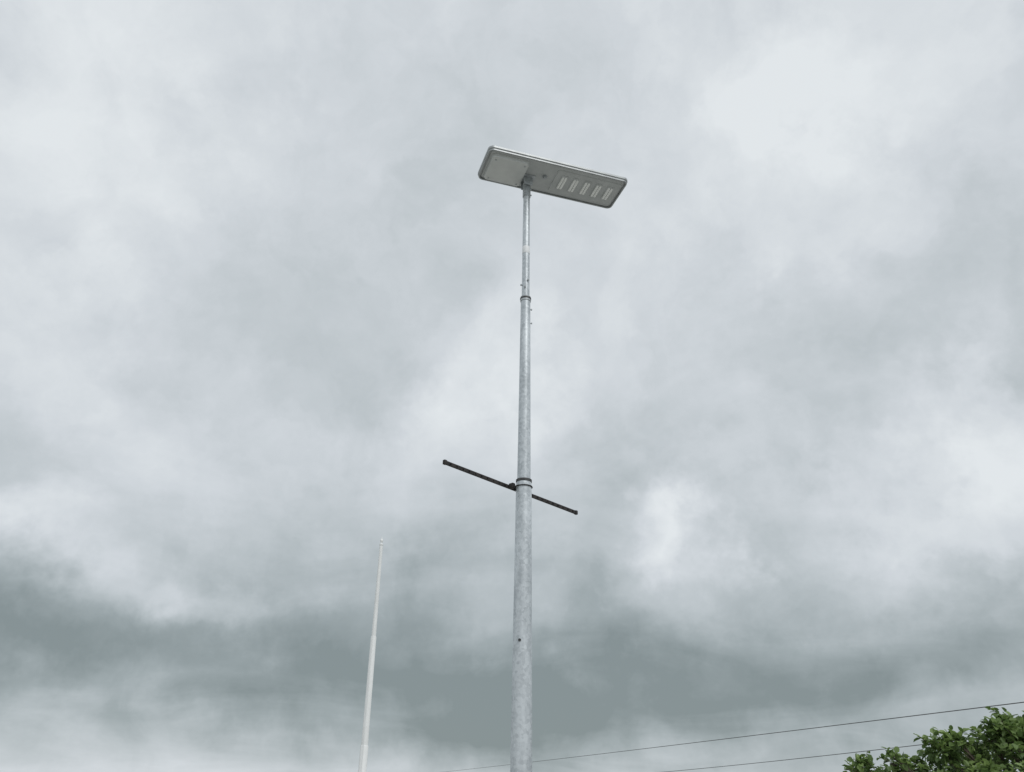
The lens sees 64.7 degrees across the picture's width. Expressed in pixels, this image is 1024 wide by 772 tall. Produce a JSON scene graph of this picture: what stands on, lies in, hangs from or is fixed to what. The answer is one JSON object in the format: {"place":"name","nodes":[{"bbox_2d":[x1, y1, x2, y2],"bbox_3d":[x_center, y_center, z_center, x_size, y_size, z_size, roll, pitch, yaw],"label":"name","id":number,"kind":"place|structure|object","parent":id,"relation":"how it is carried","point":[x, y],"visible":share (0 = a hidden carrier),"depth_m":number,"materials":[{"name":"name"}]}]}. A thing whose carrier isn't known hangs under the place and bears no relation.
{"place":"outdoors","nodes":[
{"label":"outdoors","id":0,"kind":"place"},
{"bbox_2d":[0,0,1023,771],"label":"sky","id":1,"kind":"structure","parent":0,"point":[261,277],"materials":[{"name":"grey"}]},
{"label":"ground","id":2,"kind":"structure","parent":0,"visible":0},
{"bbox_2d":[358,538,382,771],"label":"white flagpole","id":3,"kind":"object","parent":2,"relation":"on","point":[363,758],"visible":1,"depth_m":16.95,"materials":[{"name":"metal"}]},
{"bbox_2d":[842,706,1023,771],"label":"broadleaf tree","id":4,"kind":"object","parent":2,"relation":"on","point":[1002,738],"visible":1,"depth_m":16.49,"materials":[{"name":"green plant"}]},
{"bbox_3d":[23.606,5.956,12.859,1.500,5.350,0.350,7,-28,-12],"label":"utility pole","id":5,"kind":"object","parent":2,"relation":"on","visible":0},
{"bbox_2d":[446,702,1023,771],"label":"overhead wires","id":6,"kind":"object","parent":5,"relation":"attached to","point":[796,730],"visible":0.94,"depth_m":41.75,"materials":[{"name":"grey metal"}]},
{"bbox_3d":[0.034,3.732,4.364,0.340,0.025,0.340,1,-27,0],"label":"base flange","id":7,"kind":"object","parent":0,"visible":0},
{"bbox_2d":[510,480,531,771],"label":"column","id":8,"kind":"structure","parent":7,"relation":"on","point":[521,736],"depth_m":5.35,"materials":[{"name":"metal"}]},
{"bbox_2d":[443,459,577,514],"bbox_3d":[0.027,0.758,5.924,0.026,0.032,1.440,-22,-35,38],"label":"cross bar","id":9,"kind":"object","parent":8,"relation":"attached to","point":[484,477],"visible":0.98,"depth_m":5.79,"materials":[{"name":"metal"}]},
{"bbox_2d":[509,483,532,490],"bbox_3d":[0.072,0.739,5.885,0.153,0.040,0.168,-22,-35,38],"label":"bar clamp","id":10,"kind":"object","parent":8,"relation":"attached to","point":[512,486],"visible":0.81,"depth_m":5.85,"materials":[{"name":"metal"}]},
{"bbox_2d":[517,299,530,478],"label":"column","id":11,"kind":"structure","parent":8,"relation":"on","point":[524,445],"depth_m":6.17,"materials":[{"name":"metal"}]},
{"bbox_2d":[520,295,530,302],"bbox_3d":[0.111,-0.709,6.617,0.086,0.045,0.086,1,-27,0],"label":"joint collar","id":12,"kind":"object","parent":11,"relation":"attached to","point":[525,298],"visible":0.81,"depth_m":6.58,"materials":[{"name":"metal"}]},
{"bbox_2d":[522,195,529,295],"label":"column","id":13,"kind":"structure","parent":11,"relation":"on","point":[526,241],"depth_m":6.84,"materials":[{"name":"metal"}]},
{"bbox_2d":[522,245,529,253],"bbox_3d":[0.119,-1.144,6.838,0.064,0.071,0.064,1,-27,0],"label":"label band","id":14,"kind":"object","parent":13,"relation":"attached to","point":[525,248],"visible":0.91,"depth_m":6.82,"materials":[{"name":"white plastic"}]},
{"bbox_2d":[523,182,531,196],"bbox_3d":[0.134,-1.733,7.134,0.079,0.170,0.080,1,-27,0],"label":"pole sleeve","id":15,"kind":"object","parent":13,"relation":"on","point":[527,189],"visible":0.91,"depth_m":7.10,"materials":[{"name":"metal"}]},
{"bbox_2d":[478,145,626,208],"bbox_3d":[0.364,-1.813,7.178,1.300,0.142,0.410,9,-28,-16],"label":"lamp head","id":16,"kind":"object","parent":13,"relation":"attached to","point":[538,174],"visible":0.99,"depth_m":7.14},
{"bbox_2d":[516,477,531,482],"bbox_3d":[0.087,0.697,5.904,0.117,0.022,0.117,1,-27,0],"label":"strap ring","id":17,"kind":"object","parent":8,"relation":"on","point":[524,478],"visible":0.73,"depth_m":5.86,"materials":[{"name":"grey metal"}]}
]}

